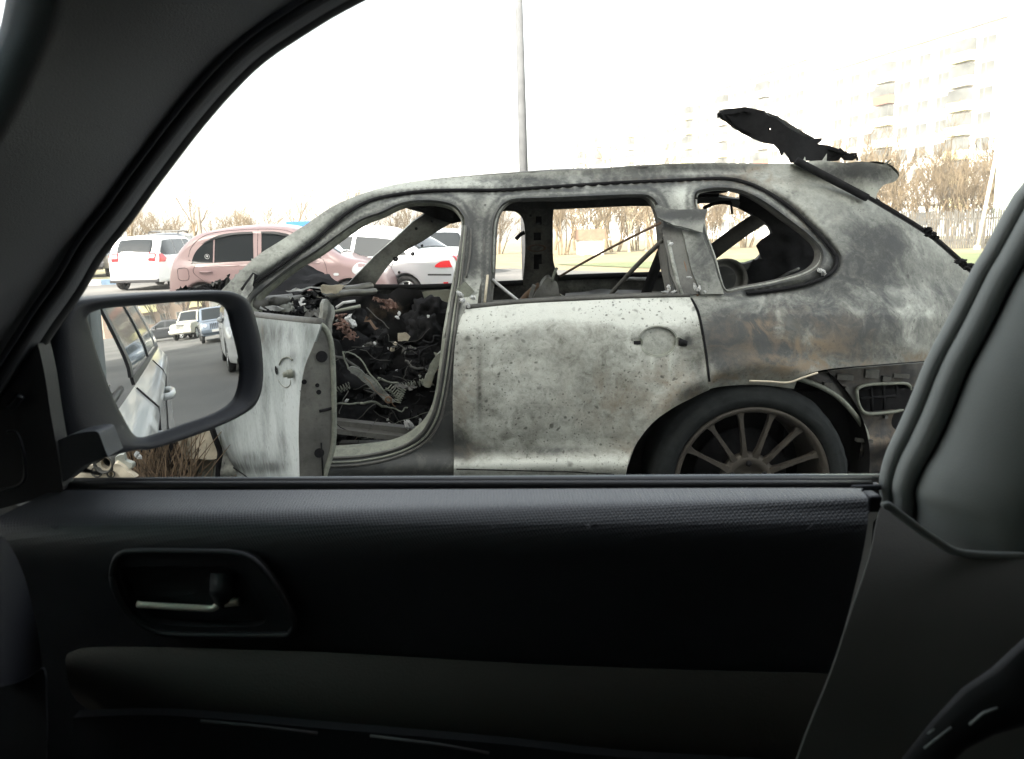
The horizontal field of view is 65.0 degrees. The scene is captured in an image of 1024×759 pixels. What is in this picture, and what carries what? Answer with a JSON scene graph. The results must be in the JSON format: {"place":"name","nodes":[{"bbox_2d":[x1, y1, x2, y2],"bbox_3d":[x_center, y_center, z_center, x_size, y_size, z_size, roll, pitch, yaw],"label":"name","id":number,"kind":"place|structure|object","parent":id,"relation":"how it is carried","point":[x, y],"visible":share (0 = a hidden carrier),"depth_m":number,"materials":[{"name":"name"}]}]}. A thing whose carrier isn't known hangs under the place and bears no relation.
{"place":"outdoors","nodes":[
{"label":"outdoors","id":0,"kind":"place"},
{"bbox_2d":[92,272,110,279],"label":"verge ground","id":1,"kind":"structure","parent":0,"point":[99,275],"depth_m":33.74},
{"bbox_2d":[81,268,619,296],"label":"road","id":2,"kind":"structure","parent":0,"point":[503,274],"depth_m":25.36,"materials":[{"name":"asphalt"}]},
{"bbox_2d":[88,280,100,285],"bbox_3d":[-14.237,-3.258,27.183,0.566,0.220,0.200,-9,12,-35],"label":"kerb stone","id":3,"kind":"object","parent":2,"relation":"on","point":[95,282],"visible":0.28,"depth_m":27.16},
{"bbox_2d":[100,279,115,284],"bbox_3d":[-13.770,-3.329,27.512,0.566,0.220,0.200,-9,12,-35],"label":"kerb stone","id":4,"kind":"object","parent":2,"relation":"on","point":[105,281],"visible":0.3,"depth_m":27.35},
{"bbox_2d":[108,227,188,289],"bbox_3d":[-10.854,-3.814,25.070,1.937,1.795,4.610,-2,10,-1],"label":"white estate","id":5,"kind":"object","parent":2,"relation":"on","point":[143,259],"visible":0.66,"depth_m":22.98,"materials":[{"name":"white paint"}]},
{"bbox_2d":[117,239,152,253],"bbox_3d":[-10.819,-3.825,23.053,0.980,0.387,0.284,-2,10,-1],"label":"rear window","id":6,"kind":"structure","parent":5,"relation":"in","point":[136,245],"depth_m":23.03,"materials":[{"name":"grey glass"}]},
{"bbox_2d":[160,239,175,254],"bbox_3d":[-10.087,-3.881,23.499,0.140,0.448,0.904,-2,10,-1],"label":"window","id":7,"kind":"structure","parent":5,"relation":"in","point":[167,248],"depth_m":23.49,"materials":[{"name":"grey glass"}]},
{"bbox_2d":[171,239,183,253],"bbox_3d":[-10.108,-4.046,24.385,0.144,0.462,0.820,-2,10,-1],"label":"window","id":8,"kind":"structure","parent":5,"relation":"in","point":[178,244],"depth_m":24.27,"materials":[{"name":"grey glass"}]},
{"bbox_2d":[170,224,396,296],"bbox_3d":[-3.912,-1.921,14.012,3.720,1.563,1.862,-2,10,0],"label":"pink hatchback","id":9,"kind":"object","parent":2,"relation":"on","point":[222,254],"visible":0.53,"depth_m":13.25,"materials":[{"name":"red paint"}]},
{"bbox_2d":[359,220,401,229],"bbox_3d":[-4.376,-2.856,18.668,4.610,1.805,1.937,-1,10,4],"label":"white estate","id":10,"kind":"object","parent":2,"relation":"on","point":[377,227],"visible":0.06,"depth_m":17.93,"materials":[{"name":"white paint"}]},
{"bbox_2d":[340,229,457,283],"bbox_3d":[-2.808,-2.166,15.548,4.540,1.454,1.912,3,11,22],"label":"silver saloon","id":11,"kind":"object","parent":2,"relation":"on","point":[432,261],"visible":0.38,"depth_m":14.34,"materials":[{"name":"grey paint"}]},
{"bbox_2d":[340,237,352,249],"bbox_3d":[-3.408,-2.451,14.946,0.975,0.387,0.144,3,11,22],"label":"window","id":12,"kind":"structure","parent":11,"relation":"in","point":[347,242],"depth_m":14.81,"materials":[{"name":"grey glass"}]},
{"bbox_2d":[354,236,405,256],"bbox_3d":[-2.380,-2.409,14.538,1.120,0.379,0.143,3,11,22],"label":"window","id":13,"kind":"structure","parent":11,"relation":"in","point":[364,246],"depth_m":14.62,"materials":[{"name":"grey glass"}]},
{"bbox_2d":[397,233,446,248],"bbox_3d":[-1.685,-2.608,15.010,0.483,0.302,1.169,3,11,22],"label":"rear window","id":14,"kind":"structure","parent":11,"relation":"in","point":[429,242],"depth_m":15.05,"materials":[{"name":"glass"}]},
{"bbox_2d":[430,228,460,250],"bbox_3d":[-2.193,-3.528,22.317,1.936,1.746,4.610,-4,10,-12],"label":"silver estate","id":15,"kind":"object","parent":2,"relation":"on","point":[449,237],"visible":0.09,"depth_m":20.39,"materials":[{"name":"grey paint"}]},
{"bbox_2d":[430,232,459,246],"bbox_3d":[-1.781,-3.542,20.345,0.981,0.376,0.284,-4,10,-12],"label":"rear window","id":16,"kind":"structure","parent":15,"relation":"in","point":[450,239],"depth_m":20.37,"materials":[{"name":"grey glass"}]},
{"bbox_2d":[0,0,1023,758],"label":"parked estate","id":17,"kind":"object","parent":2,"relation":"on","point":[792,616],"visible":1,"depth_m":0.69,"materials":[{"name":"black"}]},
{"bbox_2d":[122,474,879,478],"bbox_3d":[-0.045,0.098,0.794,0.811,0.015,0.006,-1,10,2],"label":"window glass","id":18,"kind":"structure","parent":17,"relation":"in","point":[875,476],"depth_m":0.79,"materials":[{"name":"glass"}]},
{"bbox_2d":[515,0,527,279],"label":"lamp post","id":19,"kind":"object","parent":2,"relation":"on","point":[522,123],"visible":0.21,"depth_m":19.05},
{"bbox_2d":[73,107,973,476],"bbox_3d":[-0.211,-0.222,3.309,4.450,1.733,2.884,-2,10,0],"label":"burnt suv","id":20,"kind":"object","parent":2,"relation":"on","point":[803,341],"visible":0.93,"depth_m":2.92,"materials":[{"name":"grey metal"}]},
{"bbox_2d":[74,454,140,477],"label":"hub remains","id":21,"kind":"object","parent":20,"relation":"in","point":[117,466],"visible":0.61,"depth_m":2.59,"materials":[{"name":"metal"}]},
{"bbox_2d":[0,0,1008,239],"label":"sky","id":22,"kind":"structure","parent":0,"point":[389,92],"materials":[{"name":"white"}]},
{"bbox_2d":[96,236,988,271],"bbox_3d":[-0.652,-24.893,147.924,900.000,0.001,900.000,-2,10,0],"label":"ground","id":23,"kind":"structure","parent":0,"point":[510,256],"depth_m":46.94,"materials":[{"name":"green plant"}]},
{"bbox_2d":[97,236,122,276],"bbox_3d":[-17.843,-5.317,34.511,2.039,1.827,4.800,-4,10,-12],"label":"black offroader","id":24,"kind":"object","parent":23,"relation":"on","point":[104,264],"visible":0.09,"depth_m":32.91,"materials":[{"name":"grey paint"}]},
{"bbox_2d":[126,208,158,236],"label":"bare tree","id":25,"kind":"object","parent":23,"relation":"on","point":[131,229],"visible":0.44,"depth_m":43.43,"materials":[{"name":"brown plant"}]},
{"bbox_2d":[122,209,178,236],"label":"bare bush","id":26,"kind":"object","parent":23,"relation":"on","point":[151,228],"visible":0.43,"depth_m":46.73,"materials":[{"name":"brown plant"}]},
{"bbox_2d":[140,199,196,233],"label":"bare bush","id":27,"kind":"object","parent":23,"relation":"on","point":[179,226],"visible":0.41,"depth_m":50.60,"materials":[{"name":"brown plant"}]},
{"bbox_2d":[147,227,193,239],"bbox_3d":[-13.033,-4.902,31.062,1.940,1.964,4.610,-3,10,-10],"label":"dark estate","id":28,"kind":"object","parent":23,"relation":"on","point":[188,235],"visible":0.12,"depth_m":29.76,"materials":[{"name":"grey paint"}]},
{"bbox_2d":[160,177,230,235],"bbox_3d":[-16.872,-8.333,42.810,2.529,4.896,3.077,4,11,28],"label":"bare tree","id":29,"kind":"object","parent":23,"relation":"on","point":[193,225],"visible":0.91,"depth_m":42.52,"materials":[{"name":"brown plant"}]},
{"bbox_2d":[195,207,201,233],"bbox_3d":[-12.889,-5.761,33.450,0.335,2.821,0.323,-2,10,0],"label":"wooden post","id":30,"kind":"object","parent":23,"relation":"on","point":[199,225],"visible":0.2,"depth_m":33.24,"materials":[{"name":"brown wood"}]},
{"bbox_2d":[195,207,255,232],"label":"bare bush","id":31,"kind":"object","parent":23,"relation":"on","point":[250,221],"visible":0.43,"depth_m":47.21,"materials":[{"name":"brown plant"}]},
{"bbox_2d":[223,192,291,227],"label":"bare bush","id":32,"kind":"object","parent":23,"relation":"on","point":[268,217],"visible":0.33,"depth_m":50.94,"materials":[{"name":"brown plant"}]},
{"bbox_2d":[273,181,319,221],"bbox_3d":[-11.549,-8.460,43.505,2.732,4.624,2.245,-4,10,-13],"label":"bare tree","id":33,"kind":"object","parent":23,"relation":"on","point":[301,202],"visible":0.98,"depth_m":43.24,"materials":[{"name":"brown plant"}]},
{"bbox_2d":[286,221,309,225],"bbox_3d":[-7.849,-5.245,32.041,1.301,2.030,3.250,-2,10,0],"label":"kiosk","id":34,"kind":"object","parent":23,"relation":"on","point":[300,223],"visible":0.03,"depth_m":30.28,"materials":[{"name":"blue"}]},
{"bbox_2d":[335,181,391,225],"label":"bare bush","id":35,"kind":"object","parent":23,"relation":"on","point":[384,221],"visible":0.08,"depth_m":52.45,"materials":[{"name":"brown plant"}]},
{"bbox_2d":[385,208,422,228],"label":"bare bush","id":36,"kind":"object","parent":23,"relation":"on","point":[400,219],"visible":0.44,"depth_m":55.50,"materials":[{"name":"brown plant"}]},
{"bbox_2d":[444,170,460,228],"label":"bare bush","id":37,"kind":"object","parent":23,"relation":"on","point":[453,225],"visible":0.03,"depth_m":57.46,"materials":[{"name":"brown plant"}]},
{"bbox_2d":[497,211,520,253],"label":"bare bush","id":38,"kind":"object","parent":23,"relation":"on","point":[502,224],"visible":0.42,"depth_m":61.23,"materials":[{"name":"brown plant"}]},
{"bbox_2d":[546,158,565,249],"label":"bare tree","id":39,"kind":"object","parent":23,"relation":"on","point":[555,246],"visible":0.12,"depth_m":71.88,"materials":[{"name":"brown plant"}]},
{"bbox_2d":[557,209,575,250],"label":"bare tree","id":40,"kind":"object","parent":23,"relation":"on","point":[573,243],"visible":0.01,"depth_m":66.85,"materials":[{"name":"brown plant"}]},
{"bbox_2d":[553,208,586,254],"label":"bare bush","id":41,"kind":"object","parent":23,"relation":"on","point":[560,217],"visible":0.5,"depth_m":52.81,"materials":[{"name":"brown plant"}]},
{"bbox_2d":[574,229,605,254],"bbox_3d":[5.095,-9.041,52.755,1.739,1.620,3.250,-2,10,0],"label":"hut","id":42,"kind":"object","parent":23,"relation":"on","point":[589,241],"visible":0.97,"depth_m":51.27,"materials":[{"name":"white"}]},
{"bbox_2d":[584,242,590,254],"bbox_3d":[4.814,-8.389,51.312,0.447,0.817,0.087,-2,10,0],"label":"door","id":43,"kind":"structure","parent":42,"relation":"in","point":[587,245],"depth_m":51.30,"materials":[{"name":"grey"}]},
{"bbox_2d":[550,149,632,228],"bbox_3d":[5.745,-12.374,55.671,6.616,7.340,5.962,2,11,20],"label":"bare bush","id":44,"kind":"object","parent":23,"relation":"on","point":[600,216],"visible":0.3,"depth_m":55.45,"materials":[{"name":"brown plant"}]},
{"bbox_2d":[597,142,627,249],"bbox_3d":[8.018,-14.560,64.231,3.998,8.457,3.462,-7,12,-30],"label":"bare tree","id":45,"kind":"object","parent":23,"relation":"on","point":[605,245],"visible":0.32,"depth_m":63.63,"materials":[{"name":"brown plant"}]},
{"bbox_2d":[567,113,663,239],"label":"apartment block","id":46,"kind":"structure","parent":23,"relation":"on","point":[633,137],"depth_m":189.73,"materials":[{"name":"grey"}]},
{"bbox_2d":[596,206,642,251],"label":"bare bush","id":47,"kind":"object","parent":23,"relation":"on","point":[622,224],"visible":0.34,"depth_m":59.32,"materials":[{"name":"brown plant"}]},
{"bbox_2d":[621,206,644,251],"bbox_3d":[9.429,-11.619,57.428,3.203,4.934,1.783,-4,10,-14],"label":"bare birch","id":48,"kind":"object","parent":23,"relation":"on","point":[630,230],"visible":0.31,"depth_m":57.34,"materials":[{"name":"white plant"}]},
{"bbox_2d":[614,206,653,250],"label":"bare bush","id":49,"kind":"object","parent":23,"relation":"on","point":[638,228],"visible":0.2,"depth_m":61.77,"materials":[{"name":"brown plant"}]},
{"bbox_2d":[622,157,657,251],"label":"bare bush","id":50,"kind":"object","parent":23,"relation":"on","point":[645,208],"visible":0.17,"depth_m":53.85,"materials":[{"name":"brown plant"}]},
{"bbox_2d":[632,161,668,250],"bbox_3d":[10.467,-12.825,58.802,3.165,6.803,2.579,7,13,41],"label":"bare birch","id":51,"kind":"object","parent":23,"relation":"on","point":[646,245],"visible":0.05,"depth_m":59.18,"materials":[{"name":"beige plant"}]},
{"bbox_2d":[645,124,683,164],"bbox_3d":[11.234,-14.282,59.286,3.598,9.488,5.475,6,12,35],"label":"bare tree","id":52,"kind":"object","parent":23,"relation":"on","point":[664,147],"visible":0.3,"depth_m":59.89,"materials":[{"name":"brown plant"}]},
{"bbox_2d":[697,203,725,230],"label":"bare bush","id":53,"kind":"object","parent":23,"relation":"on","point":[712,220],"visible":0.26,"depth_m":55.36,"materials":[{"name":"brown plant"}]},
{"bbox_2d":[701,192,743,242],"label":"bare bush","id":54,"kind":"object","parent":23,"relation":"on","point":[726,208],"visible":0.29,"depth_m":58.31,"materials":[{"name":"brown plant"}]},
{"bbox_2d":[723,158,758,247],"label":"bare bush","id":55,"kind":"object","parent":23,"relation":"on","point":[743,244],"visible":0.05,"depth_m":61.64,"materials":[{"name":"brown plant"}]},
{"bbox_2d":[663,57,860,238],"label":"apartment block","id":56,"kind":"structure","parent":23,"relation":"on","point":[797,94],"depth_m":137.91,"materials":[{"name":"grey"}]},
{"bbox_2d":[695,135,700,143],"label":"window","id":57,"kind":"structure","parent":56,"relation":"in","point":[697,138],"depth_m":155.74,"materials":[{"name":"grey"}]},
{"bbox_2d":[695,119,700,128],"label":"window","id":58,"kind":"structure","parent":56,"relation":"in","point":[697,123],"depth_m":155.19,"materials":[{"name":"grey"}]},
{"bbox_2d":[695,104,700,113],"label":"window","id":59,"kind":"structure","parent":56,"relation":"in","point":[697,108],"depth_m":154.81,"materials":[{"name":"grey"}]},
{"bbox_2d":[703,148,708,156],"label":"window","id":60,"kind":"structure","parent":56,"relation":"in","point":[705,151],"depth_m":153.14,"materials":[{"name":"grey"}]},
{"bbox_2d":[703,132,708,141],"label":"window","id":61,"kind":"structure","parent":56,"relation":"in","point":[705,136],"depth_m":152.71,"materials":[{"name":"grey"}]},
{"bbox_2d":[703,117,708,126],"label":"window","id":62,"kind":"structure","parent":56,"relation":"in","point":[706,120],"depth_m":152.19,"materials":[{"name":"grey"}]},
{"bbox_2d":[704,101,709,110],"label":"window","id":63,"kind":"structure","parent":56,"relation":"in","point":[706,105],"depth_m":151.67,"materials":[{"name":"grey"}]},
{"bbox_2d":[730,142,735,151],"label":"window","id":64,"kind":"structure","parent":56,"relation":"in","point":[732,145],"depth_m":144.07,"materials":[{"name":"grey"}]},
{"bbox_2d":[730,127,736,135],"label":"window","id":65,"kind":"structure","parent":56,"relation":"in","point":[732,132],"depth_m":143.86,"materials":[{"name":"grey"}]},
{"bbox_2d":[731,93,736,102],"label":"window","id":66,"kind":"structure","parent":56,"relation":"in","point":[733,96],"depth_m":142.69,"materials":[{"name":"grey"}]},
{"bbox_2d":[739,140,745,149],"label":"window","id":67,"kind":"structure","parent":56,"relation":"in","point":[743,142],"depth_m":141.08,"materials":[{"name":"grey"}]},
{"bbox_2d":[741,89,747,99],"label":"window","id":68,"kind":"structure","parent":56,"relation":"in","point":[743,93],"depth_m":139.53,"materials":[{"name":"grey"}]},
{"bbox_2d":[771,150,777,160],"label":"window","id":69,"kind":"structure","parent":56,"relation":"in","point":[774,154],"depth_m":132.45,"materials":[{"name":"grey"}]},
{"bbox_2d":[772,96,779,107],"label":"window","id":70,"kind":"structure","parent":56,"relation":"in","point":[775,101],"depth_m":130.97,"materials":[{"name":"grey"}]},
{"bbox_2d":[773,78,780,89],"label":"window","id":71,"kind":"structure","parent":56,"relation":"in","point":[776,83],"depth_m":130.49,"materials":[{"name":"grey"}]},
{"bbox_2d":[783,111,791,121],"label":"window","id":72,"kind":"structure","parent":56,"relation":"in","point":[787,116],"depth_m":128.36,"materials":[{"name":"grey"}]},
{"bbox_2d":[784,93,791,104],"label":"window","id":73,"kind":"structure","parent":56,"relation":"in","point":[788,97],"depth_m":127.90,"materials":[{"name":"grey"}]},
{"bbox_2d":[784,74,792,86],"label":"window","id":74,"kind":"structure","parent":56,"relation":"in","point":[788,79],"depth_m":127.45,"materials":[{"name":"grey"}]},
{"bbox_2d":[795,108,803,119],"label":"window","id":75,"kind":"structure","parent":56,"relation":"in","point":[800,112],"depth_m":125.40,"materials":[{"name":"grey"}]},
{"bbox_2d":[796,89,804,101],"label":"window","id":76,"kind":"structure","parent":56,"relation":"in","point":[800,95],"depth_m":124.94,"materials":[{"name":"grey"}]},
{"bbox_2d":[797,70,804,82],"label":"window","id":77,"kind":"structure","parent":56,"relation":"in","point":[800,75],"depth_m":124.48,"materials":[{"name":"grey"}]},
{"bbox_2d":[841,73,845,159],"bbox_3d":[23.857,-15.852,58.239,0.228,12.152,0.228,-2,10,0],"label":"utility pole","id":78,"kind":"object","parent":23,"relation":"on","point":[843,108],"visible":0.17,"depth_m":57.56,"materials":[{"name":"concrete"}]},
{"bbox_2d":[824,112,906,194],"bbox_3d":[22.119,-13.757,55.712,7.277,9.258,8.076,-3,10,-11],"label":"bare bush","id":79,"kind":"object","parent":23,"relation":"on","point":[866,150],"visible":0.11,"depth_m":53.34,"materials":[{"name":"brown plant"}]},
{"bbox_2d":[831,115,907,164],"bbox_3d":[24.501,-13.678,55.143,4.349,9.051,5.291,5,12,31],"label":"bare tree","id":80,"kind":"object","parent":23,"relation":"on","point":[871,148],"visible":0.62,"depth_m":54.75,"materials":[{"name":"brown plant"}]},
{"bbox_2d":[853,127,933,213],"bbox_3d":[26.209,-13.475,56.445,6.334,8.226,7.794,7,13,40],"label":"bare bush","id":81,"kind":"object","parent":23,"relation":"on","point":[887,154],"visible":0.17,"depth_m":55.58,"materials":[{"name":"brown plant"}]},
{"bbox_2d":[860,157,942,218],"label":"bare bush","id":82,"kind":"object","parent":23,"relation":"on","point":[896,192],"visible":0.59,"depth_m":52.48,"materials":[{"name":"brown plant"}]},
{"bbox_2d":[830,13,1007,235],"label":"apartment block","id":83,"kind":"structure","parent":23,"relation":"on","point":[921,85],"depth_m":100.74,"materials":[{"name":"grey"}]},
{"bbox_2d":[834,118,843,129],"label":"window","id":84,"kind":"structure","parent":83,"relation":"in","point":[838,124],"depth_m":117.10,"materials":[{"name":"grey"}]},
{"bbox_2d":[835,98,844,110],"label":"window","id":85,"kind":"structure","parent":83,"relation":"in","point":[839,102],"depth_m":116.63,"materials":[{"name":"grey"}]},
{"bbox_2d":[836,77,845,90],"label":"window","id":86,"kind":"structure","parent":83,"relation":"in","point":[839,82],"depth_m":116.15,"materials":[{"name":"grey"}]},
{"bbox_2d":[848,135,857,147],"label":"window","id":87,"kind":"structure","parent":83,"relation":"in","point":[852,141],"depth_m":114.51,"materials":[{"name":"grey"}]},
{"bbox_2d":[849,114,858,127],"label":"window","id":88,"kind":"structure","parent":83,"relation":"in","point":[853,120],"depth_m":113.91,"materials":[{"name":"grey"}]},
{"bbox_2d":[850,94,859,106],"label":"window","id":89,"kind":"structure","parent":83,"relation":"in","point":[855,99],"depth_m":113.43,"materials":[{"name":"grey"}]},
{"bbox_2d":[850,73,860,86],"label":"window","id":90,"kind":"structure","parent":83,"relation":"in","point":[856,78],"depth_m":113.01,"materials":[{"name":"grey"}]},
{"bbox_2d":[863,133,871,144],"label":"window","id":91,"kind":"structure","parent":83,"relation":"in","point":[865,135],"depth_m":111.81,"materials":[{"name":"grey"}]},
{"bbox_2d":[864,111,872,124],"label":"window","id":92,"kind":"structure","parent":83,"relation":"in","point":[868,116],"depth_m":111.17,"materials":[{"name":"grey"}]},
{"bbox_2d":[865,90,873,103],"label":"window","id":93,"kind":"structure","parent":83,"relation":"in","point":[869,96],"depth_m":110.69,"materials":[{"name":"grey"}]},
{"bbox_2d":[866,69,874,82],"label":"window","id":94,"kind":"structure","parent":83,"relation":"in","point":[870,75],"depth_m":110.21,"materials":[{"name":"grey"}]},
{"bbox_2d":[896,148,907,160],"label":"window","id":95,"kind":"structure","parent":83,"relation":"in","point":[904,149],"depth_m":105.52,"materials":[{"name":"grey"}]},
{"bbox_2d":[897,126,908,138],"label":"window","id":96,"kind":"structure","parent":83,"relation":"in","point":[904,128],"depth_m":105.35,"materials":[{"name":"grey"}]},
{"bbox_2d":[898,103,909,117],"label":"window","id":97,"kind":"structure","parent":83,"relation":"in","point":[903,110],"depth_m":104.89,"materials":[{"name":"grey"}]},
{"bbox_2d":[899,80,911,95],"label":"window","id":98,"kind":"structure","parent":83,"relation":"in","point":[905,87],"depth_m":104.42,"materials":[{"name":"grey"}]},
{"bbox_2d":[900,57,912,72],"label":"window","id":99,"kind":"structure","parent":83,"relation":"in","point":[906,65],"depth_m":103.91,"materials":[{"name":"grey"}]},
{"bbox_2d":[914,145,925,158],"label":"window","id":100,"kind":"structure","parent":83,"relation":"in","point":[917,147],"depth_m":102.66,"materials":[{"name":"grey"}]},
{"bbox_2d":[915,122,927,136],"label":"window","id":101,"kind":"structure","parent":83,"relation":"in","point":[921,127],"depth_m":102.35,"materials":[{"name":"grey"}]},
{"bbox_2d":[916,99,928,113],"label":"window","id":102,"kind":"structure","parent":83,"relation":"in","point":[922,106],"depth_m":101.85,"materials":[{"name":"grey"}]},
{"bbox_2d":[917,75,930,90],"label":"window","id":103,"kind":"structure","parent":83,"relation":"in","point":[923,83],"depth_m":101.38,"materials":[{"name":"grey"}]},
{"bbox_2d":[919,52,931,67],"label":"window","id":104,"kind":"structure","parent":83,"relation":"in","point":[925,59],"depth_m":100.88,"materials":[{"name":"grey"}]},
{"bbox_2d":[933,143,943,155],"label":"window","id":105,"kind":"structure","parent":83,"relation":"in","point":[938,143],"depth_m":100.10,"materials":[{"name":"grey"}]},
{"bbox_2d":[934,119,945,133],"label":"window","id":106,"kind":"structure","parent":83,"relation":"in","point":[939,124],"depth_m":99.49,"materials":[{"name":"grey"}]},
{"bbox_2d":[935,95,947,109],"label":"window","id":107,"kind":"structure","parent":83,"relation":"in","point":[941,101],"depth_m":99.01,"materials":[{"name":"grey"}]},
{"bbox_2d":[937,71,948,86],"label":"window","id":108,"kind":"structure","parent":83,"relation":"in","point":[943,77],"depth_m":98.49,"materials":[{"name":"grey"}]},
{"bbox_2d":[938,46,950,62],"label":"window","id":109,"kind":"structure","parent":83,"relation":"in","point":[944,53],"depth_m":98.02,"materials":[{"name":"grey"}]},
{"bbox_2d":[975,135,989,150],"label":"window","id":110,"kind":"structure","parent":83,"relation":"in","point":[979,141],"depth_m":93.89,"materials":[{"name":"grey"}]},
{"bbox_2d":[976,110,991,126],"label":"window","id":111,"kind":"structure","parent":83,"relation":"in","point":[983,118],"depth_m":93.26,"materials":[{"name":"grey"}]},
{"bbox_2d":[978,85,993,101],"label":"window","id":112,"kind":"structure","parent":83,"relation":"in","point":[985,93],"depth_m":92.76,"materials":[{"name":"grey"}]},
{"bbox_2d":[980,59,995,76],"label":"window","id":113,"kind":"structure","parent":83,"relation":"in","point":[987,67],"depth_m":92.31,"materials":[{"name":"grey"}]},
{"bbox_2d":[982,33,997,50],"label":"window","id":114,"kind":"structure","parent":83,"relation":"in","point":[990,41],"depth_m":91.79,"materials":[{"name":"grey"}]},
{"bbox_2d":[877,122,987,231],"bbox_3d":[27.991,-13.246,54.455,7.277,8.362,8.076,5,12,33],"label":"bare bush","id":115,"kind":"object","parent":23,"relation":"on","point":[937,187],"visible":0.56,"depth_m":53.87,"materials":[{"name":"brown plant"}]},
{"bbox_2d":[907,100,973,242],"bbox_3d":[30.808,-15.020,58.397,3.678,10.252,5.596,0,10,9],"label":"bare tree","id":116,"kind":"object","parent":23,"relation":"on","point":[952,137],"visible":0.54,"depth_m":57.68,"materials":[{"name":"brown plant"}]},
{"bbox_2d":[904,133,995,242],"bbox_3d":[31.881,-13.850,58.528,7.794,7.938,6.334,0,10,6],"label":"bare bush","id":117,"kind":"object","parent":23,"relation":"on","point":[954,159],"visible":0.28,"depth_m":57.59,"materials":[{"name":"brown plant"}]},
{"bbox_2d":[901,207,1004,248],"bbox_3d":[22.925,-8.373,44.392,14.862,2.300,0.178,0,10,8],"label":"slat fence","id":118,"kind":"object","parent":23,"relation":"on","point":[922,220],"visible":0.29,"depth_m":44.11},
{"bbox_2d":[924,155,996,244],"bbox_3d":[30.436,-11.932,53.049,5.874,6.114,5.129,-5,11,-21],"label":"bare bush","id":119,"kind":"object","parent":23,"relation":"on","point":[966,202],"visible":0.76,"depth_m":52.54,"materials":[{"name":"brown plant"}]},
{"bbox_2d":[929,151,996,242],"bbox_3d":[33.215,-13.212,54.497,7.277,8.001,8.076,-2,10,-5],"label":"bare bush","id":120,"kind":"object","parent":23,"relation":"on","point":[992,154],"visible":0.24,"depth_m":55.25,"materials":[{"name":"brown plant"}]},
{"bbox_2d":[964,124,999,213],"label":"bare bush","id":121,"kind":"object","parent":23,"relation":"on","point":[991,147],"visible":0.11,"depth_m":57.87,"materials":[{"name":"brown plant"}]},
{"bbox_2d":[973,96,1009,249],"bbox_3d":[24.415,-10.465,40.915,1.236,7.578,0.342,-2,10,0],"label":"leaning pole","id":122,"kind":"object","parent":23,"relation":"on","point":[981,227],"visible":1,"depth_m":40.90,"materials":[{"name":"metal"}]},
{"bbox_2d":[991,0,1023,232],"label":"apartment block","id":123,"kind":"structure","parent":23,"relation":"on","point":[1009,179],"depth_m":45.12,"materials":[{"name":"grey"}]},
{"bbox_3d":[-1.303,0.626,3.137,0.483,0.235,0.477,-2,10,0],"label":"soil heap","id":124,"kind":"object","parent":23,"relation":"on","visible":0},
{"bbox_2d":[73,431,235,477],"bbox_3d":[-1.306,0.287,2.898,0.821,0.518,0.511,-2,10,0],"label":"dry grass tuft","id":125,"kind":"object","parent":124,"relation":"on","point":[150,463],"visible":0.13,"depth_m":2.85,"materials":[{"name":"plant"}]},
{"bbox_2d":[562,253,980,267],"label":"grass field","id":126,"kind":"structure","parent":0,"point":[971,257],"depth_m":33.17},
{"bbox_2d":[888,187,938,226],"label":"house","id":127,"kind":"structure","parent":0,"point":[923,208],"depth_m":68.66,"materials":[{"name":"white"}]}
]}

